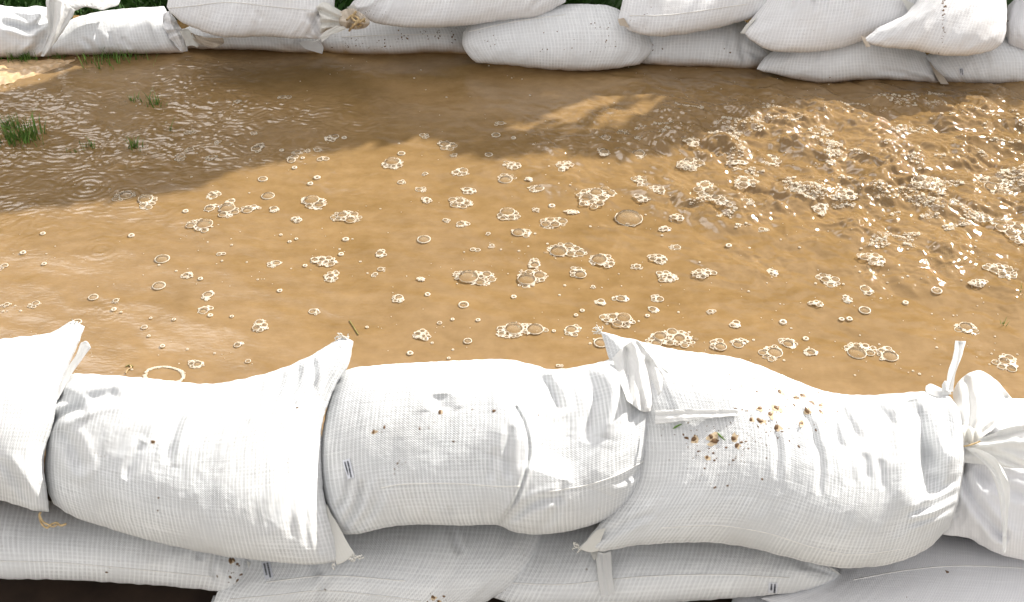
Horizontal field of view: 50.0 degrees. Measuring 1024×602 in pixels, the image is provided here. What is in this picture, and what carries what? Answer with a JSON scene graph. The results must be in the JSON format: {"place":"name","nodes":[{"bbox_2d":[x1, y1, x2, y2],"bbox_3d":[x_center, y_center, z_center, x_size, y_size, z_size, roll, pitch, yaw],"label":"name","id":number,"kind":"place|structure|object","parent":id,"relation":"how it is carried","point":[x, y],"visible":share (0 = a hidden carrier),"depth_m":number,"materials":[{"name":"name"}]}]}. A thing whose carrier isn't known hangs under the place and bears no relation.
{"place":"outdoors","nodes":[
{"label":"outdoors","id":0,"kind":"place"},
{"bbox_2d":[0,0,1012,601],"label":"ground","id":1,"kind":"structure","parent":0,"point":[42,590],"depth_m":2.48,"materials":[{"name":"soil"}]},
{"bbox_2d":[0,110,51,146],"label":"grass tuft","id":2,"kind":"object","parent":1,"relation":"on","point":[24,135],"visible":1,"depth_m":3.39,"materials":[{"name":"green plant"}]},
{"bbox_2d":[0,5,51,57],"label":"sandbag","id":3,"kind":"object","parent":1,"relation":"on","point":[23,30],"visible":0.79,"depth_m":3.84,"materials":[{"name":"fabric"}]},
{"bbox_2d":[0,59,75,84],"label":"silt bank","id":4,"kind":"structure","parent":1,"relation":"on","point":[12,71],"depth_m":3.80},
{"bbox_2d":[7,50,37,61],"bbox_3d":[-1.725,-0.857,3.851,0.127,0.058,0.095,-14,39,-18],"label":"grass tuft","id":5,"kind":"object","parent":4,"relation":"on","point":[25,58],"visible":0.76,"depth_m":3.85,"materials":[{"name":"plant"}]},
{"bbox_2d":[76,47,138,69],"bbox_3d":[-1.429,-0.869,3.861,0.236,0.065,0.176,0,37,0],"label":"grass tuft","id":6,"kind":"object","parent":1,"relation":"on","point":[114,56],"visible":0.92,"depth_m":3.85,"materials":[{"name":"green plant"}]},
{"bbox_2d":[51,6,198,55],"bbox_3d":[-1.381,-0.958,3.909,0.582,0.148,0.231,0,37,0],"label":"sandbag","id":7,"kind":"object","parent":1,"relation":"on","point":[149,30],"visible":0.88,"depth_m":3.86,"materials":[{"name":"fabric"}]},
{"bbox_2d":[41,0,119,56],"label":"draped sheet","id":8,"kind":"object","parent":7,"relation":"on","point":[60,13],"visible":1,"depth_m":3.79,"materials":[{"name":"fabric"}]},
{"bbox_2d":[0,500,250,590],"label":"sandbag","id":9,"kind":"object","parent":1,"relation":"on","point":[74,548],"visible":0.61,"depth_m":2.29,"materials":[{"name":"fabric"}]},
{"bbox_2d":[0,319,84,528],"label":"sandbag","id":10,"kind":"object","parent":9,"relation":"on","point":[33,368],"visible":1,"depth_m":2.16,"materials":[{"name":"fabric"}]},
{"bbox_2d":[45,333,363,569],"bbox_3d":[-0.623,0.302,2.229,0.670,0.313,0.402,0,37,0],"label":"sandbag","id":11,"kind":"object","parent":9,"relation":"on","point":[231,469],"visible":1,"depth_m":2.14,"materials":[{"name":"fabric"}]},
{"bbox_2d":[182,26,322,53],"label":"sandbag","id":12,"kind":"object","parent":1,"relation":"on","point":[203,40],"visible":0.63,"depth_m":3.88,"materials":[{"name":"fabric"}]},
{"bbox_2d":[167,0,369,42],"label":"sandbag","id":13,"kind":"object","parent":12,"relation":"on","point":[322,20],"visible":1,"depth_m":3.65,"materials":[{"name":"fabric"}]},
{"bbox_2d":[0,0,621,19],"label":"grass","id":14,"kind":"structure","parent":1,"relation":"on","point":[125,3],"depth_m":4.24,"materials":[{"name":"green plant"}]},
{"bbox_2d":[320,21,469,54],"bbox_3d":[-0.403,-0.953,3.949,0.592,0.122,0.191,0,37,0],"label":"sandbag","id":15,"kind":"object","parent":1,"relation":"on","point":[372,38],"visible":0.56,"depth_m":3.88,"materials":[{"name":"fabric"}]},
{"bbox_2d":[462,4,652,70],"bbox_3d":[0.158,-0.913,3.806,0.661,0.178,0.234,0,37,0],"label":"sandbag","id":16,"kind":"object","parent":1,"relation":"on","point":[581,37],"visible":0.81,"depth_m":3.75,"materials":[{"name":"fabric"}]},
{"bbox_2d":[347,0,565,27],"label":"sandbag","id":17,"kind":"object","parent":16,"relation":"on","point":[425,13],"visible":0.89,"depth_m":3.72,"materials":[{"name":"fabric"}]},
{"bbox_2d":[493,522,839,601],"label":"sandbag","id":18,"kind":"object","parent":1,"relation":"on","point":[557,568],"visible":0.59,"depth_m":2.29,"materials":[{"name":"fabric"}]},
{"bbox_2d":[572,325,964,596],"bbox_3d":[0.531,0.350,2.262,0.793,0.416,0.386,3,37,4],"label":"sandbag","id":19,"kind":"object","parent":18,"relation":"on","point":[741,452],"visible":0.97,"depth_m":2.15,"materials":[{"name":"fabric"}]},
{"bbox_2d":[642,21,771,67],"bbox_3d":[0.676,-0.907,3.848,0.496,0.152,0.208,0,37,0],"label":"sandbag","id":20,"kind":"object","parent":1,"relation":"on","point":[730,46],"visible":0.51,"depth_m":3.78,"materials":[{"name":"fabric"}]},
{"bbox_2d":[618,0,766,36],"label":"sandbag","id":21,"kind":"object","parent":20,"relation":"on","point":[662,18],"visible":0.87,"depth_m":3.67,"materials":[{"name":"fabric"}]},
{"bbox_2d":[732,594,774,601],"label":"sandbag","id":22,"kind":"object","parent":1,"relation":"on","point":[749,599],"visible":0.06,"depth_m":2.39,"materials":[{"name":"fabric"}]},
{"bbox_2d":[757,41,947,83],"bbox_3d":[1.152,-0.831,3.733,0.646,0.142,0.211,0,37,0],"label":"sandbag","id":23,"kind":"object","parent":1,"relation":"on","point":[860,60],"visible":0.81,"depth_m":3.67,"materials":[{"name":"fabric"}]},
{"bbox_2d":[741,0,916,52],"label":"sandbag","id":24,"kind":"object","parent":23,"relation":"on","point":[798,26],"visible":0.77,"depth_m":3.61,"materials":[{"name":"fabric"}]},
{"bbox_2d":[861,0,1006,55],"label":"sandbag","id":25,"kind":"object","parent":23,"relation":"on","point":[955,27],"visible":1,"depth_m":3.52,"materials":[{"name":"fabric"}]},
{"bbox_2d":[761,534,1023,601],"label":"sandbag","id":26,"kind":"object","parent":1,"relation":"on","point":[945,568],"visible":0.65,"depth_m":2.29,"materials":[{"name":"fabric"}]},
{"bbox_2d":[925,341,1023,559],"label":"sandbag","id":27,"kind":"object","parent":26,"relation":"on","point":[989,513],"visible":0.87,"depth_m":2.23,"materials":[{"name":"fabric"}]},
{"bbox_2d":[926,34,1023,83],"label":"sandbag","id":28,"kind":"object","parent":1,"relation":"on","point":[1003,62],"visible":0.72,"depth_m":3.66,"materials":[{"name":"fabric"}]},
{"bbox_2d":[1006,0,1023,49],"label":"sandbag","id":29,"kind":"object","parent":28,"relation":"on","point":[1015,25],"visible":0.89,"depth_m":3.65,"materials":[{"name":"fabric"}]},
{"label":"sandbag","id":30,"kind":"object","parent":1,"relation":"on","visible":0},
{"bbox_2d":[214,524,540,601],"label":"sandbag","id":31,"kind":"object","parent":30,"relation":"on","point":[441,563],"visible":0.6,"depth_m":2.27,"materials":[{"name":"fabric"}]},
{"bbox_2d":[321,340,668,534],"bbox_3d":[-0.028,0.285,2.244,0.734,0.310,0.361,0,37,0],"label":"sandbag","id":32,"kind":"object","parent":31,"relation":"on","point":[516,446],"visible":0.94,"depth_m":2.16,"materials":[{"name":"fabric"}]},
{"bbox_2d":[0,15,1023,472],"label":"water","id":33,"kind":"structure","parent":0,"point":[374,109],"depth_m":3.04,"materials":[{"name":"brown liquid"}]},
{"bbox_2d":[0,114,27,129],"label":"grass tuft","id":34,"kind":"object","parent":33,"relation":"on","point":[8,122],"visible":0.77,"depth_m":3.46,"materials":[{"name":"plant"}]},
{"bbox_2d":[112,191,135,200],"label":"foam bubble","id":35,"kind":"object","parent":33,"relation":"on","point":[120,194],"visible":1,"depth_m":3.14,"materials":[{"name":"beige"}]},
{"bbox_2d":[122,136,142,150],"bbox_3d":[-1.156,-0.482,3.360,0.062,0.050,0.055,0,37,0],"label":"grass tuft","id":36,"kind":"object","parent":33,"relation":"on","point":[134,145],"visible":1,"depth_m":3.36,"materials":[{"name":"plant"}]},
{"bbox_2d":[138,194,157,209],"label":"foam bubble","id":37,"kind":"object","parent":33,"relation":"on","point":[146,203],"visible":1,"depth_m":3.11,"materials":[{"name":"beige"}]},
{"bbox_2d":[142,86,167,107],"bbox_3d":[-1.167,-0.655,3.587,0.068,0.053,0.100,-25,43,-29],"label":"grass tuft","id":38,"kind":"object","parent":33,"relation":"on","point":[156,103],"visible":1,"depth_m":3.59,"materials":[{"name":"plant"}]},
{"bbox_2d":[142,366,185,381],"bbox_3d":[-0.796,0.171,2.512,0.099,0.004,0.071,0,37,0],"label":"foam ring","id":39,"kind":"object","parent":33,"relation":"on","point":[182,373],"visible":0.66,"depth_m":2.52,"materials":[{"name":"beige"}]},
{"bbox_2d":[188,360,204,368],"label":"foam bubble","id":40,"kind":"object","parent":33,"relation":"on","point":[194,367],"visible":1,"depth_m":2.55,"materials":[{"name":"beige"}]},
{"bbox_2d":[186,218,212,232],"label":"foam bubble","id":41,"kind":"object","parent":33,"relation":"on","point":[205,228],"visible":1,"depth_m":3.01,"materials":[{"name":"beige"}]},
{"bbox_2d":[201,290,213,300],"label":"foam bubble","id":42,"kind":"object","parent":33,"relation":"on","point":[205,298],"visible":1,"depth_m":2.75,"materials":[{"name":"beige"}]},
{"bbox_2d":[206,191,220,199],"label":"foam bubble","id":43,"kind":"object","parent":33,"relation":"on","point":[209,195],"visible":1,"depth_m":3.15,"materials":[{"name":"beige"}]},
{"bbox_2d":[218,203,238,217],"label":"foam bubble","id":44,"kind":"object","parent":33,"relation":"on","point":[230,214],"visible":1,"depth_m":3.07,"materials":[{"name":"beige"}]},
{"bbox_2d":[240,204,260,212],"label":"foam bubble","id":45,"kind":"object","parent":33,"relation":"on","point":[253,208],"visible":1,"depth_m":3.08,"materials":[{"name":"beige"}]},
{"bbox_2d":[252,319,268,331],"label":"foam bubble","id":46,"kind":"object","parent":33,"relation":"on","point":[262,327],"visible":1,"depth_m":2.65,"materials":[{"name":"beige"}]},
{"bbox_2d":[301,195,326,209],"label":"foam bubble","id":47,"kind":"object","parent":33,"relation":"on","point":[312,204],"visible":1,"depth_m":3.10,"materials":[{"name":"beige"}]},
{"bbox_2d":[311,256,337,266],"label":"foam bubble","id":48,"kind":"object","parent":33,"relation":"on","point":[323,262],"visible":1,"depth_m":2.87,"materials":[{"name":"beige"}]},
{"bbox_2d":[323,270,339,281],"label":"foam bubble","id":49,"kind":"object","parent":33,"relation":"on","point":[331,278],"visible":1,"depth_m":2.82,"materials":[{"name":"beige"}]},
{"bbox_2d":[330,210,361,222],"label":"foam bubble","id":50,"kind":"object","parent":33,"relation":"on","point":[350,215],"visible":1,"depth_m":3.04,"materials":[{"name":"beige"}]},
{"bbox_2d":[381,157,402,168],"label":"foam bubble","id":51,"kind":"object","parent":33,"relation":"on","point":[391,167],"visible":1,"depth_m":3.27,"materials":[{"name":"beige"}]},
{"bbox_2d":[392,294,404,302],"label":"foam bubble","id":52,"kind":"object","parent":33,"relation":"on","point":[400,299],"visible":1,"depth_m":2.74,"materials":[{"name":"beige"}]},
{"bbox_2d":[412,329,430,340],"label":"foam bubble","id":53,"kind":"object","parent":33,"relation":"on","point":[420,335],"visible":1,"depth_m":2.63,"materials":[{"name":"beige"}]},
{"bbox_2d":[437,141,456,150],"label":"foam bubble","id":54,"kind":"object","parent":33,"relation":"on","point":[447,146],"visible":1,"depth_m":3.36,"materials":[{"name":"beige"}]},
{"bbox_2d":[451,168,468,175],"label":"foam bubble","id":55,"kind":"object","parent":33,"relation":"on","point":[459,169],"visible":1,"depth_m":3.24,"materials":[{"name":"beige"}]},
{"bbox_2d":[449,197,472,208],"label":"foam bubble","id":56,"kind":"object","parent":33,"relation":"on","point":[466,200],"visible":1,"depth_m":3.10,"materials":[{"name":"beige"}]},
{"bbox_2d":[460,187,476,194],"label":"foam bubble","id":57,"kind":"object","parent":33,"relation":"on","point":[469,190],"visible":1,"depth_m":3.15,"materials":[{"name":"beige"}]},
{"bbox_2d":[452,270,496,285],"bbox_3d":[-0.096,-0.064,2.814,0.115,0.016,0.067,0,37,0],"label":"foam bubble","id":58,"kind":"object","parent":33,"relation":"on","point":[475,280],"visible":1,"depth_m":2.82,"materials":[{"name":"beige liquid"}]},
{"bbox_2d":[497,207,520,219],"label":"foam bubble","id":59,"kind":"object","parent":33,"relation":"on","point":[513,215],"visible":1,"depth_m":3.04,"materials":[{"name":"beige"}]},
{"bbox_2d":[502,161,520,169],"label":"foam bubble","id":60,"kind":"object","parent":33,"relation":"on","point":[513,165],"visible":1,"depth_m":3.26,"materials":[{"name":"beige"}]},
{"bbox_2d":[2,58,1023,376],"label":"froth","id":61,"kind":"object","parent":33,"relation":"on","point":[926,202],"visible":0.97,"depth_m":3.14,"materials":[{"name":"beige liquid"}]},
{"bbox_2d":[511,228,531,237],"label":"foam bubble","id":62,"kind":"object","parent":33,"relation":"on","point":[527,233],"visible":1,"depth_m":2.97,"materials":[{"name":"beige"}]},
{"bbox_2d":[496,322,548,337],"bbox_3d":[0.025,0.067,2.639,0.126,0.014,0.058,0,37,0],"label":"foam bubble","id":63,"kind":"object","parent":33,"relation":"on","point":[510,334],"visible":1,"depth_m":2.64,"materials":[{"name":"beige liquid"}]},
{"bbox_2d":[517,269,546,287],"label":"foam bubble","id":64,"kind":"object","parent":33,"relation":"on","point":[532,283],"visible":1,"depth_m":2.81,"materials":[{"name":"beige liquid"}]},
{"bbox_2d":[528,258,539,268],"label":"foam bubble","id":65,"kind":"object","parent":33,"relation":"on","point":[529,265],"visible":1,"depth_m":2.86,"materials":[{"name":"beige"}]},
{"bbox_2d":[540,217,566,228],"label":"foam bubble","id":66,"kind":"object","parent":33,"relation":"on","point":[550,222],"visible":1,"depth_m":3.02,"materials":[{"name":"beige"}]},
{"bbox_2d":[556,161,573,171],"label":"foam bubble","id":67,"kind":"object","parent":33,"relation":"on","point":[564,166],"visible":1,"depth_m":3.25,"materials":[{"name":"beige"}]},
{"bbox_2d":[547,243,586,256],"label":"foam bubble","id":68,"kind":"object","parent":33,"relation":"on","point":[563,246],"visible":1,"depth_m":2.91,"materials":[{"name":"beige liquid"}]},
{"bbox_2d":[564,324,581,336],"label":"foam bubble","id":69,"kind":"object","parent":33,"relation":"on","point":[572,333],"visible":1,"depth_m":2.64,"materials":[{"name":"beige"}]},
{"bbox_2d":[570,266,585,277],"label":"foam bubble","id":70,"kind":"object","parent":33,"relation":"on","point":[576,270],"visible":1,"depth_m":2.83,"materials":[{"name":"beige"}]},
{"bbox_2d":[576,186,616,208],"bbox_3d":[0.235,-0.302,3.116,0.093,0.012,0.129,23,43,28],"label":"foam bubble","id":71,"kind":"object","parent":33,"relation":"on","point":[593,199],"visible":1,"depth_m":3.11,"materials":[{"name":"beige liquid"}]},
{"bbox_2d":[589,254,614,267],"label":"foam bubble","id":72,"kind":"object","parent":33,"relation":"on","point":[606,261],"visible":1,"depth_m":2.87,"materials":[{"name":"beige"}]},
{"bbox_2d":[599,312,635,327],"bbox_3d":[0.257,0.043,2.673,0.088,0.012,0.061,0,37,0],"label":"foam bubble","id":73,"kind":"object","parent":33,"relation":"on","point":[611,319],"visible":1,"depth_m":2.67,"materials":[{"name":"beige liquid"}]},
{"bbox_2d":[615,209,642,226],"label":"foam bubble","id":74,"kind":"object","parent":33,"relation":"on","point":[626,224],"visible":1,"depth_m":3.04,"materials":[{"name":"beige"}]},
{"bbox_2d":[631,175,647,185],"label":"foam bubble","id":75,"kind":"object","parent":33,"relation":"on","point":[638,179],"visible":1,"depth_m":3.18,"materials":[{"name":"beige"}]},
{"bbox_2d":[633,194,650,201],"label":"foam bubble","id":76,"kind":"object","parent":33,"relation":"on","point":[643,198],"visible":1,"depth_m":3.10,"materials":[{"name":"beige"}]},
{"bbox_2d":[647,185,665,193],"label":"foam bubble","id":77,"kind":"object","parent":33,"relation":"on","point":[653,186],"visible":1,"depth_m":3.12,"materials":[{"name":"beige"}]},
{"bbox_2d":[647,254,667,264],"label":"foam bubble","id":78,"kind":"object","parent":33,"relation":"on","point":[657,262],"visible":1,"depth_m":2.88,"materials":[{"name":"beige"}]},
{"bbox_2d":[656,270,678,281],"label":"foam bubble","id":79,"kind":"object","parent":33,"relation":"on","point":[674,276],"visible":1,"depth_m":2.81,"materials":[{"name":"beige"}]},
{"bbox_2d":[645,328,694,347],"bbox_3d":[0.382,0.086,2.619,0.130,0.011,0.073,0,37,0],"label":"foam bubble","id":80,"kind":"object","parent":33,"relation":"on","point":[672,335],"visible":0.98,"depth_m":2.62,"materials":[{"name":"beige liquid"}]},
{"bbox_2d":[676,160,690,168],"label":"foam bubble","id":81,"kind":"object","parent":33,"relation":"on","point":[687,165],"visible":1,"depth_m":3.23,"materials":[{"name":"beige"}]},
{"bbox_2d":[681,136,699,146],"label":"foam bubble","id":82,"kind":"object","parent":33,"relation":"on","point":[691,143],"visible":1,"depth_m":3.31,"materials":[{"name":"beige"}]},
{"bbox_2d":[682,157,703,170],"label":"foam bubble","id":83,"kind":"object","parent":33,"relation":"on","point":[695,167],"visible":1,"depth_m":3.24,"materials":[{"name":"beige"}]},
{"bbox_2d":[693,180,715,196],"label":"foam bubble","id":84,"kind":"object","parent":33,"relation":"on","point":[703,188],"visible":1,"depth_m":3.11,"materials":[{"name":"beige"}]},
{"bbox_2d":[692,268,716,278],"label":"foam bubble","id":85,"kind":"object","parent":33,"relation":"on","point":[704,273],"visible":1,"depth_m":2.82,"materials":[{"name":"beige"}]},
{"bbox_2d":[702,194,732,206],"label":"foam bubble","id":86,"kind":"object","parent":33,"relation":"on","point":[723,202],"visible":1,"depth_m":3.05,"materials":[{"name":"beige"}]},
{"bbox_2d":[710,338,726,350],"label":"foam bubble","id":87,"kind":"object","parent":33,"relation":"on","point":[715,341],"visible":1,"depth_m":2.60,"materials":[{"name":"beige"}]},
{"bbox_2d":[726,160,748,164],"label":"foam bubble","id":88,"kind":"object","parent":33,"relation":"on","point":[735,163],"visible":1,"depth_m":3.23,"materials":[{"name":"beige"}]},
{"bbox_2d":[730,338,748,347],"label":"foam bubble","id":89,"kind":"object","parent":33,"relation":"on","point":[742,342],"visible":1,"depth_m":2.60,"materials":[{"name":"beige"}]},
{"bbox_2d":[734,175,758,188],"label":"foam bubble","id":90,"kind":"object","parent":33,"relation":"on","point":[748,183],"visible":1,"depth_m":3.13,"materials":[{"name":"beige"}]},
{"bbox_2d":[758,345,782,361],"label":"foam bubble","id":91,"kind":"object","parent":33,"relation":"on","point":[767,349],"visible":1,"depth_m":2.58,"materials":[{"name":"beige"}]},
{"bbox_2d":[778,338,797,348],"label":"foam bubble","id":92,"kind":"object","parent":33,"relation":"on","point":[793,346],"visible":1,"depth_m":2.61,"materials":[{"name":"beige"}]},
{"bbox_2d":[803,348,817,355],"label":"foam bubble","id":93,"kind":"object","parent":33,"relation":"on","point":[806,353],"visible":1,"depth_m":2.58,"materials":[{"name":"beige"}]},
{"bbox_2d":[808,300,823,306],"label":"foam bubble","id":94,"kind":"object","parent":33,"relation":"on","point":[815,303],"visible":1,"depth_m":2.72,"materials":[{"name":"beige"}]},
{"bbox_2d":[811,203,828,215],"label":"foam bubble","id":95,"kind":"object","parent":33,"relation":"on","point":[825,208],"visible":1,"depth_m":3.03,"materials":[{"name":"beige"}]},
{"bbox_2d":[815,273,839,287],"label":"foam bubble","id":96,"kind":"object","parent":33,"relation":"on","point":[831,280],"visible":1,"depth_m":2.79,"materials":[{"name":"beige"}]},
{"bbox_2d":[830,188,857,199],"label":"foam bubble","id":97,"kind":"object","parent":33,"relation":"on","point":[846,191],"visible":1,"depth_m":3.07,"materials":[{"name":"beige"}]},
{"bbox_2d":[844,342,877,358],"bbox_3d":[0.821,0.113,2.580,0.086,0.014,0.064,0,37,0],"label":"foam bubble","id":98,"kind":"object","parent":33,"relation":"on","point":[860,344],"visible":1,"depth_m":2.59,"materials":[{"name":"beige liquid"}]},
{"bbox_2d":[857,253,885,265],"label":"foam bubble","id":99,"kind":"object","parent":33,"relation":"on","point":[872,256],"visible":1,"depth_m":2.85,"materials":[{"name":"beige"}]},
{"bbox_2d":[877,346,898,360],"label":"foam bubble","id":100,"kind":"object","parent":33,"relation":"on","point":[881,352],"visible":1,"depth_m":2.57,"materials":[{"name":"beige"}]},
{"bbox_2d":[910,175,946,192],"bbox_3d":[1.181,-0.337,3.107,0.102,0.012,0.082,17,40,21],"label":"foam bubble","id":101,"kind":"object","parent":33,"relation":"on","point":[922,183],"visible":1,"depth_m":3.11,"materials":[{"name":"beige liquid"}]},
{"bbox_2d":[954,322,978,334],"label":"foam bubble","id":102,"kind":"object","parent":33,"relation":"on","point":[967,331],"visible":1,"depth_m":2.65,"materials":[{"name":"beige"}]},
{"bbox_2d":[967,279,988,287],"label":"foam bubble","id":103,"kind":"object","parent":33,"relation":"on","point":[979,283],"visible":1,"depth_m":2.77,"materials":[{"name":"beige"}]},
{"bbox_2d":[975,213,991,222],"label":"foam bubble","id":104,"kind":"object","parent":33,"relation":"on","point":[983,217],"visible":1,"depth_m":3.00,"materials":[{"name":"beige"}]},
{"bbox_2d":[977,176,1020,195],"bbox_3d":[1.393,-0.330,3.132,0.101,0.014,0.136,-8,38,-11],"label":"foam bubble","id":105,"kind":"object","parent":33,"relation":"on","point":[1001,189],"visible":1,"depth_m":3.14,"materials":[{"name":"beige liquid"}]},
{"bbox_2d":[982,263,1016,278],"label":"foam bubble","id":106,"kind":"object","parent":33,"relation":"on","point":[997,268],"visible":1,"depth_m":2.81,"materials":[{"name":"beige liquid"}]},
{"bbox_2d":[991,353,1018,371],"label":"foam bubble","id":107,"kind":"object","parent":33,"relation":"on","point":[1010,363],"visible":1,"depth_m":2.54,"materials":[{"name":"beige liquid"}]},
{"bbox_2d":[991,217,1023,243],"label":"foam bubble","id":108,"kind":"object","parent":33,"relation":"on","point":[1019,237],"visible":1,"depth_m":2.96,"materials":[{"name":"beige liquid"}]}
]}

